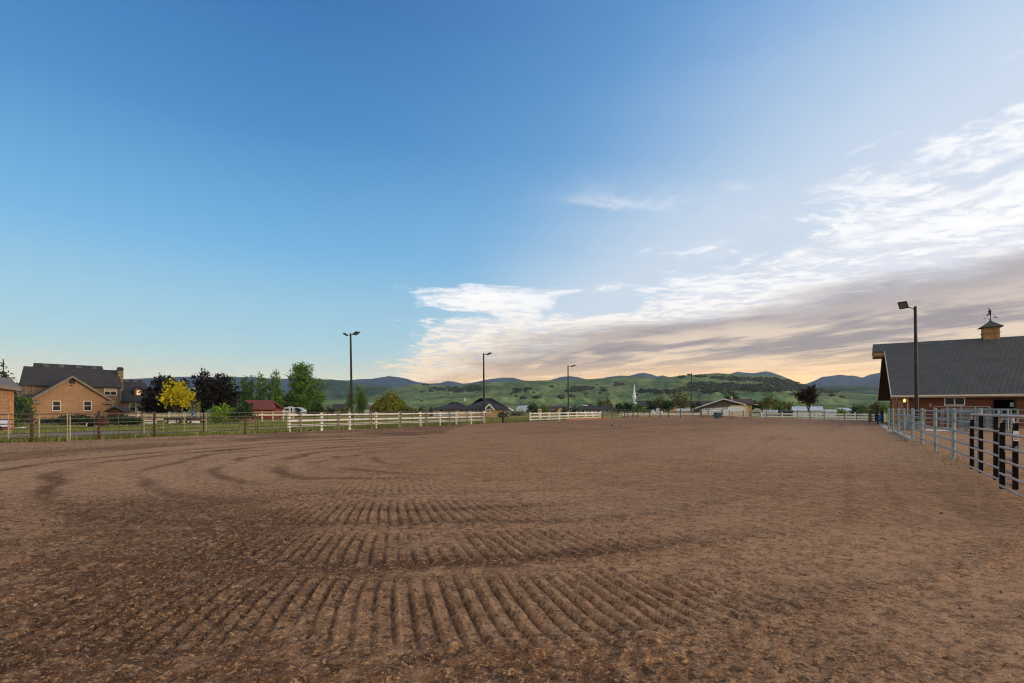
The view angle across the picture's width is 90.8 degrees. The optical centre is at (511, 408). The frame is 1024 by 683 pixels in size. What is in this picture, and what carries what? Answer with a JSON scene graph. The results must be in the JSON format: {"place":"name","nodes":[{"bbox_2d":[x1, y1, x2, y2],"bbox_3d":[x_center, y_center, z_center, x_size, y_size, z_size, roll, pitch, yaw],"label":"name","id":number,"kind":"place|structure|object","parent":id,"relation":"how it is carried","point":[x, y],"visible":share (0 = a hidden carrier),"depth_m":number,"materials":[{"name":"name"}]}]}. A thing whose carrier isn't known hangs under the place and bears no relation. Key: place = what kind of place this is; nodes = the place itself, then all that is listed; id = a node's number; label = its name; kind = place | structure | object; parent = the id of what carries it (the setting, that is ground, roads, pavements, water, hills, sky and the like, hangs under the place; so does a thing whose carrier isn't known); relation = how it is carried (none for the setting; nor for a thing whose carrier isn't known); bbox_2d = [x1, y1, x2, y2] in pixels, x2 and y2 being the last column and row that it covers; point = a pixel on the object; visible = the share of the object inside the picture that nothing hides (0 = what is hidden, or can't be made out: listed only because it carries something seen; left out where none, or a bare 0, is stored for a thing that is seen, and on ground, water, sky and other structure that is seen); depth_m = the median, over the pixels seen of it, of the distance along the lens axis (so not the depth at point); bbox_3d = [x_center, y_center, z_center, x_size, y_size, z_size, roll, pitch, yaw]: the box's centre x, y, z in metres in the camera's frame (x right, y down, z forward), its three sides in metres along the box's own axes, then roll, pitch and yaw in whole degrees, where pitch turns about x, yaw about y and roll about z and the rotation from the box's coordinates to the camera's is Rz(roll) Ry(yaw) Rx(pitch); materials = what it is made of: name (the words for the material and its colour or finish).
{"place":"outdoors","nodes":[
{"label":"outdoors","id":0,"kind":"place"},
{"bbox_2d":[104,406,133,423],"bbox_3d":[-43.775,0.690,56.304,1.956,1.920,2.200,0,0,-14],"label":"playhouse","id":1,"kind":"object","parent":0,"point":[118,409],"visible":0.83,"depth_m":55.49,"materials":[{"name":"grey"}]},
{"bbox_2d":[190,379,390,408],"bbox_3d":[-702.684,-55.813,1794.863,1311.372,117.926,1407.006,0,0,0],"label":"hill","id":2,"kind":"structure","parent":0,"point":[335,389],"depth_m":1814.92,"materials":[{"name":"green plant"}]},
{"bbox_2d":[15,371,787,408],"bbox_3d":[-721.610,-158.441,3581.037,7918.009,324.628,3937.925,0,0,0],"label":"mountains","id":3,"kind":"structure","parent":0,"point":[390,381],"depth_m":4272.31,"materials":[{"name":"green plant"}]},
{"bbox_2d":[0,409,1009,442],"bbox_3d":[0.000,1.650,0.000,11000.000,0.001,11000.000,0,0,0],"label":"ground","id":4,"kind":"structure","parent":0,"point":[172,424],"depth_m":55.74,"materials":[{"name":"green plant"}]},
{"bbox_2d":[0,420,10,430],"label":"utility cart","id":5,"kind":"object","parent":4,"relation":"on","point":[3,422],"visible":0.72,"depth_m":34.25,"materials":[{"name":"white paint"}]},
{"bbox_2d":[0,377,20,430],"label":"shed","id":6,"kind":"structure","parent":4,"relation":"on","point":[8,386],"depth_m":36.95,"materials":[{"name":"beige"}]},
{"bbox_2d":[0,359,33,425],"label":"spruce tree","id":7,"kind":"object","parent":4,"relation":"on","point":[18,405],"visible":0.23,"depth_m":47.49,"materials":[{"name":"green plant"}]},
{"bbox_2d":[14,394,40,420],"bbox_3d":[-48.511,0.185,50.052,2.204,3.189,2.175,0,0,-7],"label":"shrub","id":8,"kind":"object","parent":4,"relation":"on","point":[29,400],"visible":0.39,"depth_m":50.10,"materials":[{"name":"green plant"}]},
{"bbox_2d":[34,415,55,422],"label":"shrub","id":9,"kind":"object","parent":4,"relation":"on","point":[46,421],"visible":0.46,"depth_m":52.81,"materials":[{"name":"green plant"}]},
{"bbox_2d":[51,412,76,424],"bbox_3d":[-44.881,1.068,51.014,2.519,1.424,2.235,0,0,25],"label":"hedge bush","id":10,"kind":"object","parent":4,"relation":"on","point":[61,420],"visible":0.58,"depth_m":50.49,"materials":[{"name":"green plant"}]},
{"bbox_2d":[71,414,93,424],"bbox_3d":[-43.193,1.095,51.016,2.152,1.370,2.328,0,0,24],"label":"hedge bush","id":11,"kind":"object","parent":4,"relation":"on","point":[80,420],"visible":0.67,"depth_m":50.45,"materials":[{"name":"green plant"}]},
{"bbox_2d":[17,363,150,422],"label":"house","id":12,"kind":"structure","parent":4,"relation":"on","point":[59,388],"depth_m":62.95,"materials":[{"name":"beige"}]},
{"bbox_2d":[52,401,60,410],"bbox_3d":[-53.734,-0.315,59.573,0.105,1.196,0.789,0,0,41],"label":"window","id":13,"kind":"structure","parent":12,"relation":"in","point":[56,405],"depth_m":59.57,"materials":[{"name":"white glass"}]},
{"bbox_2d":[83,401,91,410],"bbox_3d":[-51.872,-0.326,61.716,0.105,1.233,0.808,0,0,41],"label":"window","id":14,"kind":"structure","parent":12,"relation":"in","point":[87,405],"depth_m":61.71,"materials":[{"name":"white glass"}]},
{"bbox_2d":[104,388,116,395],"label":"window","id":15,"kind":"structure","parent":12,"relation":"in","point":[107,391],"depth_m":67.35,"materials":[{"name":"white glass"}]},
{"bbox_2d":[105,414,124,424],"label":"hedge bush","id":16,"kind":"object","parent":4,"relation":"on","point":[114,420],"visible":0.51,"depth_m":50.54,"materials":[{"name":"green plant"}]},
{"bbox_2d":[119,415,145,424],"bbox_3d":[-38.397,1.179,50.999,2.400,1.202,2.025,0,0,-43],"label":"hedge bush","id":17,"kind":"object","parent":4,"relation":"on","point":[130,419],"visible":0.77,"depth_m":50.55,"materials":[{"name":"green plant"}]},
{"bbox_2d":[0,411,280,441],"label":"pipe fence","id":18,"kind":"object","parent":4,"relation":"on","point":[98,422],"visible":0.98,"depth_m":26.83,"materials":[{"name":"black metal"}]},
{"bbox_2d":[67,413,70,440],"bbox_3d":[-21.676,0.910,24.696,0.054,1.380,0.157,0,0,33],"label":"fence stile","id":19,"kind":"object","parent":18,"relation":"attached to","point":[69,426],"visible":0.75,"depth_m":24.72,"materials":[{"name":"beige wood"}]},
{"bbox_2d":[132,390,173,418],"bbox_3d":[-42.921,-0.272,60.947,4.017,4.104,4.740,0,0,33],"label":"plum tree","id":20,"kind":"object","parent":4,"relation":"on","point":[147,402],"visible":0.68,"depth_m":60.25,"materials":[{"name":"black plant"}]},
{"bbox_2d":[138,373,193,416],"bbox_3d":[-43.422,-1.339,63.858,6.579,6.239,6.195,0,0,-27],"label":"plum tree","id":21,"kind":"object","parent":4,"relation":"on","point":[157,384],"visible":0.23,"depth_m":62.63,"materials":[{"name":"black plant"}]},
{"bbox_2d":[124,412,209,422],"bbox_3d":[-38.298,1.033,56.000,9.582,1.333,0.188,0,0,0],"label":"picket fence","id":22,"kind":"object","parent":4,"relation":"on","point":[198,415],"visible":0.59,"depth_m":55.97,"materials":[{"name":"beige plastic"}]},
{"bbox_2d":[164,418,185,423],"bbox_3d":[-34.527,1.270,52.722,2.764,0.559,1.755,0,0,0],"label":"flat trailer","id":23,"kind":"object","parent":4,"relation":"on","point":[177,420],"visible":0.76,"depth_m":51.95,"materials":[{"name":"white paint"}]},
{"bbox_2d":[155,377,195,412],"bbox_3d":[-38.615,-0.937,58.240,4.310,5.433,4.476,0,0,26],"label":"yellow tree","id":24,"kind":"object","parent":4,"relation":"on","point":[178,396],"visible":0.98,"depth_m":57.29,"materials":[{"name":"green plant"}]},
{"bbox_2d":[185,400,202,414],"bbox_3d":[-35.656,0.395,56.942,1.317,2.770,1.730,0,0,27],"label":"shrub","id":25,"kind":"object","parent":4,"relation":"on","point":[197,406],"visible":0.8,"depth_m":56.88,"materials":[{"name":"green plant"}]},
{"bbox_2d":[186,418,210,423],"bbox_3d":[-32.505,1.270,52.722,2.071,0.559,1.755,0,0,0],"label":"flat trailer","id":26,"kind":"object","parent":4,"relation":"on","point":[188,422],"visible":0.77,"depth_m":51.98,"materials":[{"name":"white paint"}]},
{"bbox_2d":[186,368,245,416],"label":"plum tree","id":27,"kind":"object","parent":4,"relation":"on","point":[215,392],"visible":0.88,"depth_m":65.07,"materials":[{"name":"purple plant"}]},
{"bbox_2d":[206,403,230,423],"bbox_3d":[-31.869,0.552,54.779,2.472,2.456,2.760,0,0,-11],"label":"shrub","id":28,"kind":"object","parent":4,"relation":"on","point":[216,409],"visible":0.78,"depth_m":54.65,"materials":[{"name":"green plant"}]},
{"bbox_2d":[224,405,242,422],"bbox_3d":[-31.565,0.682,56.985,2.488,2.196,2.110,0,0,-28],"label":"shrub","id":29,"kind":"object","parent":4,"relation":"on","point":[233,420],"visible":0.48,"depth_m":56.79,"materials":[{"name":"green plant"}]},
{"bbox_2d":[234,400,254,418],"bbox_3d":[-29.651,0.419,56.092,2.353,2.722,2.511,0,0,-32],"label":"shrub","id":30,"kind":"object","parent":4,"relation":"on","point":[244,407],"visible":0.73,"depth_m":55.91,"materials":[{"name":"green plant"}]},
{"bbox_2d":[236,375,252,411],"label":"poplar tree","id":31,"kind":"object","parent":4,"relation":"on","point":[244,387],"visible":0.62,"depth_m":107.79,"materials":[{"name":"green plant"}]},
{"bbox_2d":[245,375,254,401],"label":"poplar tree","id":32,"kind":"object","parent":4,"relation":"on","point":[251,383],"visible":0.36,"depth_m":109.97,"materials":[{"name":"green plant"}]},
{"bbox_2d":[249,371,268,399],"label":"poplar tree","id":33,"kind":"object","parent":4,"relation":"on","point":[256,396],"visible":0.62,"depth_m":104.80,"materials":[{"name":"green plant"}]},
{"bbox_2d":[245,400,284,418],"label":"red shed","id":34,"kind":"structure","parent":4,"relation":"on","point":[265,405],"depth_m":80.72,"materials":[{"name":"metal"}]},
{"bbox_2d":[253,411,293,420],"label":"rail fence","id":35,"kind":"object","parent":4,"relation":"on","point":[272,414],"visible":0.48,"depth_m":67.41,"materials":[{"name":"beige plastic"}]},
{"bbox_2d":[263,369,285,399],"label":"poplar tree","id":36,"kind":"object","parent":4,"relation":"on","point":[271,382],"visible":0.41,"depth_m":105.91,"materials":[{"name":"green plant"}]},
{"bbox_2d":[269,376,285,413],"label":"poplar tree","id":37,"kind":"object","parent":4,"relation":"on","point":[277,393],"visible":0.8,"depth_m":101.87,"materials":[{"name":"green plant"}]},
{"bbox_2d":[282,407,306,416],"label":"motorhome","id":38,"kind":"object","parent":4,"relation":"on","point":[294,409],"visible":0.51,"depth_m":92.23,"materials":[{"name":"white metal"}]},
{"bbox_2d":[283,361,328,413],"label":"cottonwood tree","id":39,"kind":"object","parent":4,"relation":"on","point":[302,396],"visible":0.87,"depth_m":106.66,"materials":[{"name":"green plant"}]},
{"bbox_2d":[306,395,326,416],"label":"pine tree","id":40,"kind":"object","parent":4,"relation":"on","point":[316,408],"visible":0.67,"depth_m":100.71,"materials":[{"name":"green plant"}]},
{"bbox_2d":[333,404,346,413],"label":"house","id":41,"kind":"structure","parent":4,"relation":"on","point":[336,406],"depth_m":147.74,"materials":[{"name":"grey"}]},
{"bbox_2d":[344,389,356,411],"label":"poplar tree","id":42,"kind":"object","parent":4,"relation":"on","point":[348,402],"visible":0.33,"depth_m":137.53,"materials":[{"name":"green plant"}]},
{"bbox_2d":[343,331,359,421],"bbox_3d":[-19.080,-3.684,59.920,2.116,10.873,0.923,0,0,0],"label":"light pole","id":43,"kind":"object","parent":4,"relation":"on","point":[351,385],"visible":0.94,"depth_m":59.90,"materials":[{"name":"brown metal"}]},
{"bbox_2d":[347,401,369,413],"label":"house","id":44,"kind":"structure","parent":4,"relation":"on","point":[365,410],"depth_m":130.00,"materials":[{"name":"grey"}]},
{"bbox_2d":[353,386,367,413],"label":"poplar tree","id":45,"kind":"object","parent":4,"relation":"on","point":[359,398],"visible":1,"depth_m":125.81,"materials":[{"name":"green plant"}]},
{"bbox_2d":[287,411,484,431],"bbox_3d":[-9.184,0.980,44.358,0.195,1.440,22.868,0,0,33],"label":"vinyl fence","id":46,"kind":"object","parent":4,"relation":"on","point":[349,419],"visible":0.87,"depth_m":41.28,"materials":[{"name":"white plastic"}]},
{"bbox_2d":[370,391,407,412],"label":"willow tree","id":47,"kind":"object","parent":4,"relation":"on","point":[388,403],"visible":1,"depth_m":122.39,"materials":[{"name":"green plant"}]},
{"bbox_2d":[431,398,513,415],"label":"house","id":48,"kind":"structure","parent":4,"relation":"on","point":[493,407],"depth_m":107.90,"materials":[{"name":"grey"}]},
{"bbox_2d":[483,352,491,410],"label":"light pole","id":49,"kind":"object","parent":4,"relation":"on","point":[489,353],"visible":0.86,"depth_m":77.89,"materials":[{"name":"brown metal"}]},
{"bbox_2d":[502,410,532,422],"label":"pipe gate","id":50,"kind":"structure","parent":4,"relation":"on","point":[503,416],"depth_m":58.66,"materials":[{"name":"black metal"}]},
{"bbox_2d":[526,402,538,414],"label":"tree","id":51,"kind":"object","parent":4,"relation":"on","point":[530,407],"visible":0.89,"depth_m":134.57,"materials":[{"name":"green plant"}]},
{"bbox_2d":[537,403,550,414],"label":"tree","id":52,"kind":"object","parent":4,"relation":"on","point":[544,408],"visible":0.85,"depth_m":139.32,"materials":[{"name":"green plant"}]},
{"bbox_2d":[543,406,564,412],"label":"house","id":53,"kind":"structure","parent":4,"relation":"on","point":[553,409],"depth_m":165.44,"materials":[{"name":"beige brick"}]},
{"bbox_2d":[530,411,600,421],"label":"vinyl fence","id":54,"kind":"object","parent":4,"relation":"on","point":[567,415],"visible":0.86,"depth_m":68.29,"materials":[{"name":"white plastic"}]},
{"bbox_2d":[567,365,575,416],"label":"light pole","id":55,"kind":"object","parent":4,"relation":"on","point":[568,366],"visible":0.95,"depth_m":100.89,"materials":[{"name":"brown metal"}]},
{"bbox_2d":[565,417,607,419],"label":"kick board","id":56,"kind":"object","parent":4,"relation":"on","point":[586,418],"visible":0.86,"depth_m":74.11,"materials":[{"name":"brown wood"}]},
{"bbox_2d":[573,404,615,413],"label":"house","id":57,"kind":"structure","parent":4,"relation":"on","point":[607,409],"depth_m":151.04,"materials":[{"name":"grey"}]},
{"bbox_2d":[615,403,626,412],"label":"tree","id":58,"kind":"object","parent":4,"relation":"on","point":[619,406],"visible":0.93,"depth_m":149.72,"materials":[{"name":"green plant"}]},
{"bbox_2d":[631,401,643,412],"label":"tree","id":59,"kind":"object","parent":4,"relation":"on","point":[638,406],"visible":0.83,"depth_m":149.50,"materials":[{"name":"green plant"}]},
{"bbox_2d":[645,398,656,410],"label":"tree","id":60,"kind":"object","parent":4,"relation":"on","point":[651,406],"visible":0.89,"depth_m":149.53,"materials":[{"name":"green plant"}]},
{"bbox_2d":[652,395,666,408],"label":"tree","id":61,"kind":"object","parent":4,"relation":"on","point":[659,400],"visible":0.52,"depth_m":188.85,"materials":[{"name":"green plant"}]},
{"bbox_2d":[602,409,722,418],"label":"pipe fence","id":62,"kind":"object","parent":4,"relation":"on","point":[649,413],"visible":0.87,"depth_m":81.81,"materials":[{"name":"white metal"}]},
{"bbox_2d":[658,400,674,412],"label":"tree","id":63,"kind":"object","parent":4,"relation":"on","point":[665,405],"visible":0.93,"depth_m":145.18,"materials":[{"name":"green plant"}]},
{"bbox_2d":[631,384,713,411],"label":"church","id":64,"kind":"structure","parent":4,"relation":"on","point":[634,396],"depth_m":259.53,"materials":[{"name":"white paint"}]},
{"bbox_2d":[668,389,690,407],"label":"tree","id":65,"kind":"object","parent":4,"relation":"on","point":[677,401],"visible":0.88,"depth_m":228.40,"materials":[{"name":"green plant"}]},
{"bbox_2d":[695,396,757,416],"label":"house","id":66,"kind":"structure","parent":4,"relation":"on","point":[746,404],"depth_m":102.31,"materials":[{"name":"grey paint"}]},
{"bbox_2d":[752,400,762,410],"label":"tree","id":67,"kind":"object","parent":4,"relation":"on","point":[758,406],"visible":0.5,"depth_m":139.11,"materials":[{"name":"green plant"}]},
{"bbox_2d":[757,395,779,412],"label":"tree","id":68,"kind":"object","parent":4,"relation":"on","point":[766,402],"visible":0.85,"depth_m":144.19,"materials":[{"name":"green plant"}]},
{"bbox_2d":[763,410,777,415],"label":"shed","id":69,"kind":"structure","parent":4,"relation":"on","point":[771,411],"depth_m":99.55,"materials":[{"name":"metal"}]},
{"bbox_2d":[771,400,786,409],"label":"tree","id":70,"kind":"object","parent":4,"relation":"on","point":[779,407],"visible":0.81,"depth_m":134.75,"materials":[{"name":"green plant"}]},
{"bbox_2d":[777,410,792,415],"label":"shed","id":71,"kind":"structure","parent":4,"relation":"on","point":[785,411],"depth_m":99.54,"materials":[{"name":"white metal"}]},
{"bbox_2d":[781,401,794,409],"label":"tree","id":72,"kind":"object","parent":4,"relation":"on","point":[788,406],"visible":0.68,"depth_m":137.24,"materials":[{"name":"green plant"}]},
{"bbox_2d":[795,384,819,417],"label":"plum tree","id":73,"kind":"object","parent":4,"relation":"on","point":[810,397],"visible":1,"depth_m":79.62,"materials":[{"name":"purple plant"}]},
{"bbox_2d":[792,406,823,415],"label":"garage","id":74,"kind":"structure","parent":4,"relation":"on","point":[813,409],"depth_m":104.33,"materials":[{"name":"white paint"}]},
{"bbox_2d":[763,410,866,419],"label":"pipe fence","id":75,"kind":"object","parent":4,"relation":"on","point":[856,415],"visible":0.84,"depth_m":65.48,"materials":[{"name":"white metal"}]},
{"bbox_2d":[761,412,884,420],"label":"vinyl fence","id":76,"kind":"object","parent":4,"relation":"on","point":[816,414],"visible":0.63,"depth_m":68.56,"materials":[{"name":"white paint"}]},
{"bbox_2d":[849,404,860,413],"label":"spruce tree","id":77,"kind":"object","parent":4,"relation":"on","point":[855,408],"visible":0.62,"depth_m":115.72,"materials":[{"name":"green plant"}]},
{"bbox_2d":[855,402,868,413],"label":"tree","id":78,"kind":"object","parent":4,"relation":"on","point":[862,408],"visible":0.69,"depth_m":117.61,"materials":[{"name":"green plant"}]},
{"bbox_2d":[865,400,883,415],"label":"tree","id":79,"kind":"object","parent":4,"relation":"on","point":[874,405],"visible":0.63,"depth_m":111.17,"materials":[{"name":"green plant"}]},
{"bbox_2d":[875,402,889,413],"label":"tree","id":80,"kind":"object","parent":4,"relation":"on","point":[884,408],"visible":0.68,"depth_m":109.60,"materials":[{"name":"green plant"}]},
{"bbox_2d":[893,430,915,441],"bbox_3d":[22.018,1.540,28.500,0.240,0.220,10.808,0,0,34],"label":"concrete edging","id":81,"kind":"object","parent":4,"relation":"on","point":[907,437],"visible":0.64,"depth_m":26.03,"materials":[{"name":"grey concrete"}]},
{"bbox_2d":[891,409,933,430],"bbox_3d":[28.553,0.865,35.945,2.488,1.670,0.134,0,0,33],"label":"steel fence","id":82,"kind":"object","parent":4,"relation":"on","point":[914,418],"visible":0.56,"depth_m":35.88,"materials":[{"name":"grey metal"}]},
{"bbox_2d":[888,408,982,468],"bbox_3d":[19.189,0.842,24.184,0.095,1.717,27.360,0,0,33],"label":"steel fence","id":83,"kind":"object","parent":4,"relation":"on","point":[954,421],"visible":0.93,"depth_m":18.49,"materials":[{"name":"grey metal"}]},
{"bbox_2d":[872,308,1023,427],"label":"barn","id":84,"kind":"structure","parent":4,"relation":"on","point":[986,368],"depth_m":44.78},
{"bbox_2d":[944,397,964,404],"bbox_3d":[36.905,-0.597,42.114,1.331,0.679,0.105,0,0,33],"label":"window","id":85,"kind":"structure","parent":84,"relation":"in","point":[960,400],"depth_m":42.09,"materials":[{"name":"white glass"}]},
{"bbox_2d":[998,409,1023,426],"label":"steel fence","id":86,"kind":"object","parent":4,"relation":"on","point":[1011,414],"visible":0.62,"depth_m":32.25,"materials":[{"name":"grey metal"}]},
{"bbox_2d":[0,415,1023,682],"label":"arena dirt","id":87,"kind":"structure","parent":0,"point":[726,477],"depth_m":5.29,"materials":[{"name":"soil"}]},
{"bbox_2d":[701,407,744,415],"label":"horse trailer","id":88,"kind":"object","parent":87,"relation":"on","point":[726,410],"visible":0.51,"depth_m":90.53,"materials":[{"name":"white paint"}]},
{"bbox_2d":[897,301,918,420],"bbox_3d":[30.247,-3.185,38.420,1.632,9.874,0.732,0,0,0],"label":"light pole","id":89,"kind":"object","parent":87,"relation":"on","point":[903,305],"visible":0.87,"depth_m":38.42,"materials":[{"name":"brown metal"}]},
{"bbox_2d":[889,433,992,470],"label":"dry weeds","id":90,"kind":"object","parent":87,"relation":"on","point":[957,457],"visible":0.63,"depth_m":15.30,"materials":[{"name":"beige plant"}]},
{"bbox_2d":[933,406,989,429],"bbox_3d":[31.319,0.690,35.223,3.008,1.682,0.133,0,0,33],"label":"livestock panel","id":91,"kind":"object","parent":87,"relation":"on","point":[958,412],"visible":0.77,"depth_m":35.29,"materials":[{"name":"metal"}]},
{"bbox_2d":[942,409,1007,430],"bbox_3d":[31.247,0.781,34.154,3.270,1.505,0.288,0,0,36],"label":"livestock panel","id":92,"kind":"object","parent":87,"relation":"on","point":[967,414],"visible":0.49,"depth_m":34.31,"materials":[{"name":"metal"}]},
{"bbox_2d":[956,410,1002,430],"bbox_3d":[31.356,0.810,33.956,2.370,1.443,0.135,0,0,32],"label":"livestock panel","id":93,"kind":"object","parent":87,"relation":"on","point":[963,425],"visible":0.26,"depth_m":34.06,"materials":[{"name":"metal"}]},
{"bbox_2d":[948,409,1016,430],"bbox_3d":[31.634,0.770,34.014,3.470,1.522,0.095,0,0,34],"label":"livestock panel","id":94,"kind":"object","parent":87,"relation":"on","point":[985,417],"visible":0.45,"depth_m":33.76,"materials":[{"name":"metal"}]},
{"bbox_2d":[969,413,1018,489],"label":"ranch gate","id":95,"kind":"structure","parent":87,"relation":"on","point":[1014,485],"depth_m":10.25,"materials":[{"name":"grey metal"}]},
{"bbox_2d":[998,414,1023,498],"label":"ranch gate","id":96,"kind":"structure","parent":87,"relation":"on","point":[1002,448],"depth_m":8.97,"materials":[{"name":"grey metal"}]},
{"bbox_2d":[0,0,1023,383],"label":"sky","id":97,"kind":"structure","parent":0,"point":[238,188],"materials":[{"name":"blue"}]},
{"bbox_2d":[56,483,986,675],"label":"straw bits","id":98,"kind":"object","parent":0,"point":[557,575],"visible":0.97,"depth_m":3.50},
{"bbox_2d":[188,373,889,410],"bbox_3d":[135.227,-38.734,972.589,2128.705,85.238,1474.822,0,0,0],"label":"hill","id":99,"kind":"structure","parent":0,"point":[412,395],"depth_m":788.77,"materials":[{"name":"green plant"}]},
{"bbox_2d":[419,374,844,400],"bbox_3d":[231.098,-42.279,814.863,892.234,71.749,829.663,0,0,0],"label":"scrub woods","id":100,"kind":"object","parent":99,"relation":"on","point":[713,387],"visible":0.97,"depth_m":867.86,"materials":[{"name":"green plant"}]},
{"bbox_2d":[806,373,879,386],"bbox_3d":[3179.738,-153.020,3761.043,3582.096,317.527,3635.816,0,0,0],"label":"mountains","id":101,"kind":"structure","parent":0,"point":[867,380],"depth_m":4074.44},
{"bbox_2d":[901,421,923,429],"bbox_3d":[29.253,1.230,36.900,1.373,0.640,0.926,0,0,33],"label":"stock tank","id":102,"kind":"object","parent":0,"point":[917,427],"visible":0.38,"depth_m":36.55,"materials":[{"name":"metal"}]},
{"bbox_2d":[815,385,1013,406],"bbox_3d":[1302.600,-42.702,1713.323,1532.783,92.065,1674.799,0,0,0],"label":"hill","id":103,"kind":"structure","parent":0,"point":[859,389],"depth_m":1801.29,"materials":[{"name":"green plant"}]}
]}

